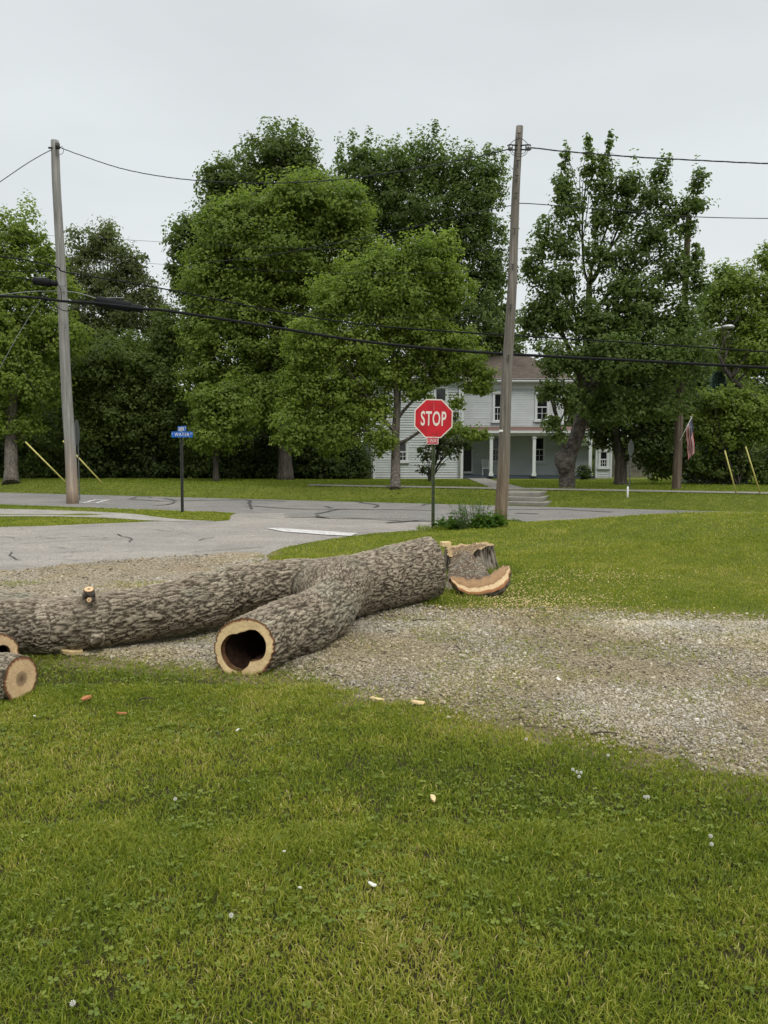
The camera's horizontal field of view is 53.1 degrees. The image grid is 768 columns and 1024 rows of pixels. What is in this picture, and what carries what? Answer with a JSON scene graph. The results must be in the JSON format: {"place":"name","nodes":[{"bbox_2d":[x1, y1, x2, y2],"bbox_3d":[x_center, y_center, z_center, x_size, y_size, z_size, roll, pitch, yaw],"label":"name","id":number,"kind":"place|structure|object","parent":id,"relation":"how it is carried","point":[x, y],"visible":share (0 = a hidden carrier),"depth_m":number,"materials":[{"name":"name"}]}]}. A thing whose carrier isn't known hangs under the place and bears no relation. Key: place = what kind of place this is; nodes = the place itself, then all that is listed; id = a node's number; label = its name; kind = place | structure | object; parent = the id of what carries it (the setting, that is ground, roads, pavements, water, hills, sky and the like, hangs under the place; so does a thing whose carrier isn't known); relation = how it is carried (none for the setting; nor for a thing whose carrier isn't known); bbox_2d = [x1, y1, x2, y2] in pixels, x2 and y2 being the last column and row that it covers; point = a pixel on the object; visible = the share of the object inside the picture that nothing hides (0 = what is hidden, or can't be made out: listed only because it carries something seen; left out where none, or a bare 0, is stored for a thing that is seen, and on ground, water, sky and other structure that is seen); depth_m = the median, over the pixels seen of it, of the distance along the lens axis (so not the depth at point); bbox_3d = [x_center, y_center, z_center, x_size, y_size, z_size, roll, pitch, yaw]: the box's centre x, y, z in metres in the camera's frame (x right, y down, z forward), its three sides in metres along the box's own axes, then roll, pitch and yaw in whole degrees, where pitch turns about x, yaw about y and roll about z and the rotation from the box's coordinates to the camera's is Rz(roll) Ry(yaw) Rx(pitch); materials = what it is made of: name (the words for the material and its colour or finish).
{"place":"outdoors","nodes":[
{"label":"outdoors","id":0,"kind":"place"},
{"bbox_2d":[32,277,57,286],"bbox_3d":[-10.411,-7.072,23.645,0.744,0.302,0.243,0,4,0],"label":"splice case","id":1,"kind":"object","parent":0,"point":[41,281],"visible":1,"depth_m":23.56,"materials":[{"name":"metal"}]},
{"bbox_2d":[0,274,31,279],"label":"telephone cable","id":2,"kind":"object","parent":1,"relation":"attached to","point":[15,277],"visible":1,"depth_m":23.72,"materials":[{"name":"black rubber"}]},
{"bbox_2d":[0,509,213,521],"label":"driveway","id":3,"kind":"structure","parent":0,"point":[104,515],"depth_m":19.21,"materials":[{"name":"concrete"}]},
{"bbox_2d":[0,513,470,571],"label":"side street","id":4,"kind":"structure","parent":0,"point":[243,532],"depth_m":14.66,"materials":[{"name":"grey asphalt"}]},
{"bbox_2d":[0,529,249,559],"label":"road crack","id":5,"kind":"object","parent":4,"relation":"on","point":[102,538],"visible":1,"depth_m":13.86,"materials":[{"name":"black asphalt"}]},
{"bbox_2d":[268,528,356,535],"bbox_3d":[-1.549,0.398,15.639,2.404,0.001,0.576,3,5,32],"label":"stop line","id":6,"kind":"object","parent":4,"relation":"on","point":[315,532],"visible":1,"depth_m":15.65,"materials":[{"name":"paint"}]},
{"bbox_2d":[0,492,759,521],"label":"road","id":7,"kind":"structure","parent":0,"point":[415,511],"depth_m":22.75,"materials":[{"name":"grey asphalt"}]},
{"bbox_2d":[81,499,110,502],"bbox_3d":[-9.434,-0.361,25.624,0.952,0.001,2.000,0,4,-5],"label":"road paint box","id":8,"kind":"object","parent":7,"relation":"on","point":[96,502],"visible":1,"depth_m":25.71,"materials":[{"name":"white paint"}]},
{"bbox_2d":[134,497,605,522],"bbox_3d":[-2.389,-0.192,23.400,16.735,0.001,6.795,3,5,37],"label":"crack seal","id":9,"kind":"object","parent":7,"relation":"on","point":[249,503],"visible":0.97,"depth_m":21.80,"materials":[{"name":"black asphalt"}]},
{"bbox_2d":[0,472,767,1023],"bbox_3d":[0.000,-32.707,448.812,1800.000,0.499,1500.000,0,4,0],"label":"ground","id":10,"kind":"structure","parent":0,"point":[292,492],"depth_m":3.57,"materials":[{"name":"green plant"}]},
{"bbox_2d":[0,632,18,653],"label":"log round","id":11,"kind":"object","parent":10,"relation":"on","point":[8,644],"visible":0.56,"depth_m":5.57,"materials":[{"name":"brown wood"}]},
{"bbox_2d":[0,429,25,477],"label":"shrub","id":12,"kind":"object","parent":10,"relation":"on","point":[2,445],"visible":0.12,"depth_m":39.59,"materials":[{"name":"green plant"}]},
{"bbox_2d":[0,652,37,700],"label":"log round","id":13,"kind":"object","parent":10,"relation":"on","point":[18,674],"visible":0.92,"depth_m":5.02,"materials":[{"name":"brown wood"}]},
{"bbox_2d":[0,432,64,478],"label":"shrub","id":14,"kind":"object","parent":10,"relation":"on","point":[32,464],"visible":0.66,"depth_m":39.36,"materials":[{"name":"green plant"}]},
{"bbox_2d":[0,403,65,482],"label":"guy guard","id":15,"kind":"object","parent":10,"relation":"on","point":[41,457],"visible":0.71,"depth_m":30.41,"materials":[{"name":"metal"}]},
{"bbox_2d":[0,189,95,484],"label":"poplar tree","id":16,"kind":"object","parent":10,"relation":"on","point":[40,328],"visible":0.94,"depth_m":34.84,"materials":[{"name":"green plant"}]},
{"bbox_2d":[17,359,102,483],"bbox_3d":[-12.804,-3.629,30.312,3.290,5.016,0.060,0,4,0],"label":"guy guard","id":17,"kind":"object","parent":10,"relation":"on","point":[76,454],"visible":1,"depth_m":30.42,"materials":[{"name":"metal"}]},
{"bbox_2d":[48,139,78,503],"bbox_3d":[-10.041,-5.801,24.170,0.575,11.416,0.430,3,5,32],"label":"utility pole","id":18,"kind":"object","parent":10,"relation":"on","point":[72,496],"visible":0.96,"depth_m":24.11,"materials":[{"name":"wood"}]},
{"bbox_2d":[0,150,50,181],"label":"power line","id":19,"kind":"object","parent":18,"relation":"attached to","point":[24,165],"visible":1,"depth_m":23.30,"materials":[{"name":"rubber"}]},
{"bbox_2d":[0,269,56,272],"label":"telephone cable","id":20,"kind":"object","parent":18,"relation":"attached to","point":[27,271],"visible":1,"depth_m":23.73,"materials":[{"name":"black rubber"}]},
{"bbox_2d":[88,300,498,321],"bbox_3d":[-3.419,-7.203,27.517,15.590,0.979,0.020,0,4,4],"label":"distribution wire","id":21,"kind":"object","parent":18,"relation":"attached to","point":[310,313],"visible":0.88,"depth_m":27.48,"materials":[{"name":"black metal"}]},
{"bbox_2d":[0,295,767,368],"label":"telephone cable","id":22,"kind":"object","parent":18,"relation":"attached to","point":[393,344],"visible":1,"depth_m":22.57,"materials":[{"name":"black rubber"}]},
{"bbox_2d":[0,291,95,298],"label":"telephone cable","id":23,"kind":"object","parent":22,"relation":"attached to","point":[40,291],"visible":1,"depth_m":23.71,"materials":[{"name":"rubber"}]},
{"bbox_2d":[95,296,143,312],"bbox_3d":[-8.148,-6.402,23.716,1.459,0.499,0.324,0,4,0],"label":"splice case","id":24,"kind":"object","parent":23,"relation":"attached to","point":[113,300],"visible":0.69,"depth_m":23.61,"materials":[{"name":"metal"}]},
{"bbox_2d":[39,293,90,310],"bbox_3d":[-9.737,-6.477,23.741,1.812,0.555,0.028,0,4,2],"label":"telephone cable","id":25,"kind":"object","parent":24,"relation":"attached to","point":[65,310],"visible":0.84,"depth_m":23.75,"materials":[{"name":"black rubber"}]},
{"bbox_2d":[0,292,45,366],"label":"guy wire","id":26,"kind":"object","parent":25,"relation":"attached to","point":[21,329],"visible":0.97,"depth_m":23.67,"materials":[{"name":"metal"}]},
{"bbox_2d":[0,256,767,352],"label":"telephone cable","id":27,"kind":"object","parent":18,"relation":"attached to","point":[386,326],"visible":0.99,"depth_m":22.64,"materials":[{"name":"black rubber"}]},
{"bbox_2d":[75,420,79,500],"bbox_3d":[-10.353,-1.694,26.062,0.033,2.834,0.862,-1,4,-11],"label":"stop sign","id":28,"kind":"object","parent":10,"relation":"on","point":[77,434],"visible":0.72,"depth_m":26.02,"materials":[{"name":"metal"}]},
{"bbox_2d":[81,695,91,701],"bbox_3d":[-1.913,1.196,4.949,0.037,0.025,0.088,2,5,22],"label":"bark chip","id":29,"kind":"object","parent":10,"relation":"on","point":[85,697],"visible":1,"depth_m":4.93,"materials":[{"name":"orange wood"}]},
{"bbox_2d":[53,414,139,478],"bbox_3d":[-15.045,-3.286,40.416,4.526,3.839,4.511,0,4,0],"label":"shrub","id":30,"kind":"object","parent":10,"relation":"on","point":[98,462],"visible":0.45,"depth_m":39.40,"materials":[{"name":"green plant"}]},
{"bbox_2d":[25,298,199,477],"bbox_3d":[-13.765,-6.246,39.563,9.336,9.307,4.986,0,4,0],"label":"elm tree","id":31,"kind":"object","parent":10,"relation":"on","point":[146,380],"visible":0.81,"depth_m":38.70,"materials":[{"name":"green plant"}]},
{"bbox_2d":[50,214,179,458],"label":"willow tree","id":32,"kind":"object","parent":10,"relation":"on","point":[97,247],"visible":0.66,"depth_m":42.58,"materials":[{"name":"green plant"}]},
{"bbox_2d":[116,419,189,478],"bbox_3d":[-11.910,-3.121,40.507,4.298,3.716,3.630,-2,5,-23],"label":"shrub","id":33,"kind":"object","parent":10,"relation":"on","point":[165,466],"visible":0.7,"depth_m":39.59,"materials":[{"name":"green plant"}]},
{"bbox_2d":[171,426,192,511],"bbox_3d":[-5.195,-1.045,19.812,0.503,2.326,0.274,2,5,27],"label":"street sign","id":34,"kind":"object","parent":10,"relation":"on","point":[181,432],"visible":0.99,"depth_m":19.81,"materials":[{"name":"metal"}]},
{"bbox_2d":[176,437,227,478],"bbox_3d":[-9.407,-2.798,40.631,3.145,2.804,3.218,0,4,0],"label":"shrub","id":35,"kind":"object","parent":10,"relation":"on","point":[196,465],"visible":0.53,"depth_m":39.67,"materials":[{"name":"green plant"}]},
{"bbox_2d":[176,369,267,481],"bbox_3d":[-7.382,-3.854,34.764,3.625,5.198,3.300,3,6,39],"label":"mulberry tree","id":36,"kind":"object","parent":10,"relation":"on","point":[223,405],"visible":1,"depth_m":34.33,"materials":[{"name":"green plant"}]},
{"bbox_2d":[200,426,269,478],"bbox_3d":[-7.723,-3.154,40.583,3.785,3.508,3.932,0,4,0],"label":"shrub","id":37,"kind":"object","parent":10,"relation":"on","point":[241,465],"visible":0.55,"depth_m":39.55,"materials":[{"name":"green plant"}]},
{"bbox_2d":[159,115,347,369],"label":"oak tree","id":38,"kind":"object","parent":10,"relation":"on","point":[279,153],"visible":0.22,"depth_m":43.90,"materials":[{"name":"green plant"}]},
{"bbox_2d":[165,157,382,479],"bbox_3d":[-5.260,-9.100,37.461,10.383,15.328,6.004,0,4,0],"label":"ash tree","id":39,"kind":"object","parent":10,"relation":"on","point":[242,224],"visible":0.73,"depth_m":36.27,"materials":[{"name":"green plant"}]},
{"bbox_2d":[251,417,311,478],"bbox_3d":[-5.179,-3.345,40.404,3.994,3.990,3.888,0,4,0],"label":"shrub","id":40,"kind":"object","parent":10,"relation":"on","point":[270,469],"visible":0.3,"depth_m":39.60,"materials":[{"name":"green plant"}]},
{"bbox_2d":[293,415,354,478],"bbox_3d":[-2.933,-3.231,40.620,4.161,3.671,3.753,0,4,0],"label":"shrub","id":41,"kind":"object","parent":10,"relation":"on","point":[319,467],"visible":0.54,"depth_m":39.47,"materials":[{"name":"green plant"}]},
{"bbox_2d":[331,430,374,479],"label":"shrub","id":42,"kind":"object","parent":10,"relation":"on","point":[362,466],"visible":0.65,"depth_m":40.02,"materials":[{"name":"green plant"}]},
{"bbox_2d":[368,881,376,886],"bbox_3d":[-0.042,1.356,2.806,0.033,0.016,0.018,1,4,9],"label":"paper scrap","id":43,"kind":"object","parent":10,"relation":"on","point":[372,884],"visible":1,"depth_m":2.80,"materials":[{"name":"white paper"}]},
{"bbox_2d":[265,220,501,489],"bbox_3d":[-0.024,-5.741,28.991,9.095,10.230,3.855,0,4,0],"label":"young maple tree","id":44,"kind":"object","parent":10,"relation":"on","point":[381,274],"visible":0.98,"depth_m":28.56,"materials":[{"name":"green plant"}]},
{"bbox_2d":[0,477,767,630],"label":"grass","id":45,"kind":"structure","parent":10,"relation":"on","point":[500,553],"depth_m":13.11,"materials":[{"name":"green plant"}]},
{"bbox_2d":[0,654,767,1023],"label":"clover leaves","id":46,"kind":"object","parent":10,"relation":"on","point":[276,954],"visible":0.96,"depth_m":2.90,"materials":[{"name":"green plant"}]},
{"bbox_2d":[0,314,767,471],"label":"woodland","id":47,"kind":"object","parent":10,"relation":"on","point":[746,379],"visible":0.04,"depth_m":61.20,"materials":[{"name":"green plant"}]},
{"bbox_2d":[0,552,767,776],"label":"gravel drive","id":48,"kind":"structure","parent":10,"relation":"on","point":[617,661],"depth_m":5.72,"materials":[{"name":"grey gravel"}]},
{"bbox_2d":[59,649,82,654],"bbox_3d":[-2.493,1.100,6.104,0.204,0.064,0.106,0,4,0],"label":"bark slab","id":49,"kind":"object","parent":48,"relation":"on","point":[72,652],"depth_m":6.07,"materials":[{"name":"brown wood"}]},
{"bbox_2d":[0,536,445,674],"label":"fallen tree","id":50,"kind":"object","parent":48,"relation":"on","point":[295,607],"visible":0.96,"depth_m":6.32,"materials":[{"name":"wood"}]},
{"bbox_2d":[370,696,384,700],"bbox_3d":[-0.043,1.201,4.958,0.103,0.023,0.033,2,5,22],"label":"wood chip","id":51,"kind":"object","parent":48,"relation":"on","point":[372,697],"visible":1,"depth_m":4.95,"materials":[{"name":"beige wood"}]},
{"bbox_2d":[0,580,767,786],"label":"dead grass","id":52,"kind":"structure","parent":48,"relation":"on","point":[463,698],"depth_m":5.77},
{"bbox_2d":[410,700,424,703],"bbox_3d":[0.213,1.205,4.887,0.093,0.027,0.039,-1,4,-14],"label":"wood chip","id":53,"kind":"object","parent":48,"relation":"on","point":[417,701],"visible":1,"depth_m":4.88,"materials":[{"name":"beige wood"}]},
{"bbox_2d":[590,731,617,734],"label":"twig","id":54,"kind":"object","parent":48,"relation":"on","point":[602,732],"visible":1,"depth_m":4.32,"materials":[{"name":"wood"}]},
{"bbox_2d":[327,119,530,355],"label":"maple tree","id":55,"kind":"object","parent":10,"relation":"on","point":[388,194],"visible":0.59,"depth_m":45.87,"materials":[{"name":"green plant"}]},
{"bbox_2d":[430,794,435,801],"bbox_3d":[0.223,1.299,3.497,0.025,0.014,0.064,0,4,0],"label":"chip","id":56,"kind":"object","parent":10,"relation":"on","point":[433,797],"visible":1,"depth_m":3.49,"materials":[{"name":"brown wood"}]},
{"bbox_2d":[414,399,452,529],"bbox_3d":[1.032,-0.940,16.127,0.808,2.834,0.052,0,4,-2],"label":"stop sign","id":57,"kind":"object","parent":10,"relation":"on","point":[433,421],"visible":1,"depth_m":16.04,"materials":[{"name":"metal"}]},
{"bbox_2d":[415,408,472,480],"bbox_3d":[2.801,-3.171,35.883,2.812,3.751,1.952,0,4,0],"label":"redbud tree","id":58,"kind":"object","parent":10,"relation":"on","point":[443,444],"visible":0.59,"depth_m":35.78,"materials":[{"name":"green plant"}]},
{"bbox_2d":[433,515,467,529],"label":"weed","id":59,"kind":"object","parent":10,"relation":"on","point":[449,523],"visible":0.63,"depth_m":16.19,"materials":[{"name":"green plant"}]},
{"bbox_2d":[446,550,489,590],"bbox_3d":[1.022,0.719,9.532,0.600,0.362,1.200,0,4,0],"label":"sawdust heap","id":60,"kind":"object","parent":10,"relation":"on","point":[466,566],"visible":0.62,"depth_m":9.51,"materials":[{"name":"beige wood"}]},
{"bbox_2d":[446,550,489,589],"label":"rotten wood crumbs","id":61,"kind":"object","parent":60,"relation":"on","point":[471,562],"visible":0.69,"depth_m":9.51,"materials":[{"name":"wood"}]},
{"bbox_2d":[449,494,491,529],"bbox_3d":[1.810,0.031,16.004,0.976,0.800,0.658,0,4,0],"label":"tall weed","id":62,"kind":"object","parent":10,"relation":"on","point":[464,516],"visible":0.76,"depth_m":16.04,"materials":[{"name":"green plant"}]},
{"bbox_2d":[443,542,498,570],"bbox_3d":[1.160,0.623,10.285,0.884,0.403,0.890,0,4,0],"label":"tree stump","id":63,"kind":"object","parent":10,"relation":"on","point":[484,552],"visible":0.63,"depth_m":10.22,"materials":[{"name":"brown wood"}]},
{"bbox_2d":[440,541,450,546],"bbox_3d":[0.820,0.427,10.262,0.130,0.060,0.100,-1,5,-17],"label":"wood block","id":64,"kind":"object","parent":63,"relation":"on","point":[445,543],"depth_m":10.22,"materials":[{"name":"beige wood"}]},
{"bbox_2d":[449,565,510,597],"bbox_3d":[1.095,0.796,8.703,0.714,0.363,0.336,0,4,0],"label":"wood slab","id":65,"kind":"object","parent":10,"relation":"on","point":[495,583],"depth_m":8.65,"materials":[{"name":"brown wood"}]},
{"bbox_2d":[366,356,611,478],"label":"farmhouse","id":66,"kind":"object","parent":10,"relation":"on","point":[533,450],"visible":0.47,"depth_m":43.48,"materials":[{"name":"white paint"}]},
{"bbox_2d":[400,440,408,462],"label":"window","id":67,"kind":"structure","parent":66,"relation":"in","point":[404,447],"depth_m":41.83,"materials":[{"name":"white paint"}]},
{"bbox_2d":[433,386,447,404],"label":"window","id":68,"kind":"structure","parent":66,"relation":"in","point":[438,393],"depth_m":41.61,"materials":[{"name":"white paint"}]},
{"bbox_2d":[435,448,446,462],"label":"window","id":69,"kind":"structure","parent":66,"relation":"in","point":[440,455],"depth_m":41.84,"materials":[{"name":"white paint"}]},
{"bbox_2d":[463,440,473,472],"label":"door","id":70,"kind":"structure","parent":66,"relation":"in","point":[467,455],"depth_m":43.73,"materials":[{"name":"white paint"}]},
{"bbox_2d":[481,459,488,474],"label":"porch chair","id":71,"kind":"object","parent":66,"relation":"on","point":[483,463],"visible":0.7,"depth_m":43.43,"materials":[{"name":"white paint"}]},
{"bbox_2d":[491,391,500,422],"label":"window","id":72,"kind":"structure","parent":66,"relation":"in","point":[496,395],"depth_m":43.53,"materials":[{"name":"white paint"}]},
{"bbox_2d":[493,436,498,462],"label":"window","id":73,"kind":"structure","parent":66,"relation":"in","point":[496,438],"depth_m":43.72,"materials":[{"name":"white paint"}]},
{"bbox_2d":[534,392,548,421],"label":"window","id":74,"kind":"structure","parent":66,"relation":"in","point":[540,408],"depth_m":43.55,"materials":[{"name":"white paint"}]},
{"bbox_2d":[536,436,546,463],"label":"window","id":75,"kind":"structure","parent":66,"relation":"in","point":[540,440],"depth_m":43.71,"materials":[{"name":"white paint"}]},
{"bbox_2d":[597,449,609,468],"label":"window","id":76,"kind":"structure","parent":66,"relation":"in","point":[603,457],"depth_m":42.84,"materials":[{"name":"white paint"}]},
{"bbox_2d":[469,510,508,528],"bbox_3d":[2.187,0.241,15.894,0.828,0.594,0.701,2,5,26],"label":"leafy weed","id":77,"kind":"object","parent":10,"relation":"on","point":[495,520],"visible":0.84,"depth_m":15.77,"materials":[{"name":"green plant"}]},
{"bbox_2d":[495,125,530,518],"bbox_3d":[2.899,-4.084,17.396,0.754,9.026,0.361,0,4,0],"label":"utility pole","id":78,"kind":"object","parent":10,"relation":"on","point":[502,488],"visible":0.94,"depth_m":17.37,"materials":[{"name":"wood"}]},
{"bbox_2d":[60,147,506,183],"bbox_3d":[-3.489,-9.682,20.621,14.558,2.690,0.476,2,5,28],"label":"power line","id":79,"kind":"object","parent":78,"relation":"attached to","point":[295,182],"visible":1,"depth_m":20.26,"materials":[{"name":"rubber"}]},
{"bbox_2d":[203,205,510,262],"bbox_3d":[-1.059,-7.083,19.950,9.453,0.219,0.256,2,5,30],"label":"distribution wire","id":80,"kind":"object","parent":78,"relation":"attached to","point":[363,237],"visible":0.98,"depth_m":19.75,"materials":[{"name":"black metal"}]},
{"bbox_2d":[519,203,767,218],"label":"distribution wire","id":81,"kind":"object","parent":78,"relation":"attached to","point":[640,212],"visible":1,"depth_m":18.14,"materials":[{"name":"black metal"}]},
{"bbox_2d":[530,147,767,163],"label":"power line","id":82,"kind":"object","parent":78,"relation":"attached to","point":[647,157],"visible":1,"depth_m":16.60,"materials":[{"name":"rubber"}]},
{"bbox_2d":[508,490,551,505],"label":"entrance steps","id":83,"kind":"structure","parent":10,"relation":"on","point":[525,498],"depth_m":24.10,"materials":[{"name":"concrete"}]},
{"bbox_2d":[407,566,714,624],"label":"sawdust flecks","id":84,"kind":"object","parent":10,"relation":"on","point":[547,596],"visible":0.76,"depth_m":8.29,"materials":[{"name":"brown wood"}]},
{"bbox_2d":[575,465,594,479],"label":"shrub","id":85,"kind":"object","parent":10,"relation":"on","point":[583,473],"visible":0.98,"depth_m":39.82,"materials":[{"name":"green plant"}]},
{"bbox_2d":[516,129,720,488],"bbox_3d":[7.868,-6.563,25.877,6.898,12.354,3.800,0,4,0],"label":"burl maple tree","id":86,"kind":"object","parent":10,"relation":"on","point":[636,305],"visible":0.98,"depth_m":25.67,"materials":[{"name":"green plant"}]},
{"bbox_2d":[628,439,633,488],"bbox_3d":[8.627,-1.613,26.964,0.033,1.857,0.517,4,6,40],"label":"stop sign","id":87,"kind":"object","parent":10,"relation":"on","point":[630,448],"visible":0.88,"depth_m":26.95,"materials":[{"name":"metal"}]},
{"bbox_2d":[612,454,651,476],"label":"picket fence","id":88,"kind":"object","parent":10,"relation":"on","point":[639,473],"visible":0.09,"depth_m":44.45,"materials":[{"name":"wood"}]},
{"bbox_2d":[583,338,708,484],"bbox_3d":[10.748,-4.222,31.970,5.359,6.440,3.902,0,4,0],"label":"locust tree","id":89,"kind":"object","parent":10,"relation":"on","point":[650,440],"visible":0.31,"depth_m":31.57,"materials":[{"name":"green plant"}]},
{"bbox_2d":[672,218,691,489],"bbox_3d":[10.306,-5.228,26.713,0.484,9.894,0.328,-4,6,-41],"label":"utility pole","id":90,"kind":"object","parent":10,"relation":"on","point":[677,461],"visible":0.4,"depth_m":26.78,"materials":[{"name":"grey wood"}]},
{"bbox_2d":[0,255,654,272],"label":"distribution wire","id":91,"kind":"object","parent":90,"relation":"attached to","point":[252,269],"visible":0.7,"depth_m":27.25,"materials":[{"name":"black metal"}]},
{"bbox_2d":[11,234,678,249],"bbox_3d":[-2.643,-9.585,27.040,26.070,0.861,0.029,0,4,3],"label":"distribution wire","id":92,"kind":"object","parent":90,"relation":"attached to","point":[255,246],"visible":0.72,"depth_m":27.17,"materials":[{"name":"black metal"}]},
{"bbox_2d":[679,414,694,459],"bbox_3d":[10.529,-2.585,26.660,0.574,1.596,0.179,0,4,0],"label":"flag","id":93,"kind":"object","parent":90,"relation":"attached to","point":[689,429],"visible":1,"depth_m":26.66,"materials":[{"name":"multicoloured fabric"}]},
{"bbox_2d":[689,296,736,494],"bbox_3d":[10.655,-4.100,25.042,0.499,7.230,3.405,0,4,0],"label":"guy guard","id":94,"kind":"object","parent":90,"relation":"attached to","point":[721,435],"visible":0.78,"depth_m":23.59,"materials":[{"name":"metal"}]},
{"bbox_2d":[701,324,734,336],"bbox_3d":[11.014,-5.824,26.066,1.577,0.965,0.306,2,5,25],"label":"street lamp","id":95,"kind":"object","parent":90,"relation":"attached to","point":[729,327],"visible":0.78,"depth_m":25.73,"materials":[{"name":"metal"}]},
{"bbox_2d":[696,283,760,494],"bbox_3d":[10.713,-4.619,24.823,0.567,8.213,3.768,-1,5,-17],"label":"guy guard","id":96,"kind":"object","parent":90,"relation":"attached to","point":[741,432],"visible":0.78,"depth_m":23.39,"materials":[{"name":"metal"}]},
{"bbox_2d":[642,443,767,484],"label":"hedge shrub","id":97,"kind":"object","parent":10,"relation":"on","point":[703,468],"visible":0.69,"depth_m":32.99,"materials":[{"name":"green plant"}]},
{"bbox_2d":[681,370,753,483],"bbox_3d":[14.880,-3.724,34.386,3.212,5.228,3.313,0,4,0],"label":"spruce tree","id":98,"kind":"object","parent":10,"relation":"on","point":[718,378],"visible":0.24,"depth_m":34.04,"materials":[{"name":"green plant"}]},
{"bbox_2d":[683,380,767,484],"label":"shrub","id":99,"kind":"object","parent":10,"relation":"on","point":[752,416],"visible":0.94,"depth_m":32.37,"materials":[{"name":"green plant"}]},
{"bbox_2d":[691,239,767,483],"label":"walnut tree","id":100,"kind":"object","parent":10,"relation":"on","point":[744,288],"visible":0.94,"depth_m":32.88,"materials":[{"name":"green plant"}]},
{"bbox_2d":[0,0,767,441],"label":"sky","id":101,"kind":"structure","parent":0,"point":[155,87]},
{"bbox_2d":[468,478,530,489],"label":"front path","id":102,"kind":"structure","parent":0,"point":[488,482],"depth_m":32.48,"materials":[{"name":"concrete"}]},
{"bbox_2d":[309,484,767,493],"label":"sidewalk","id":103,"kind":"structure","parent":0,"point":[549,488],"depth_m":26.45,"materials":[{"name":"concrete"}]}
]}

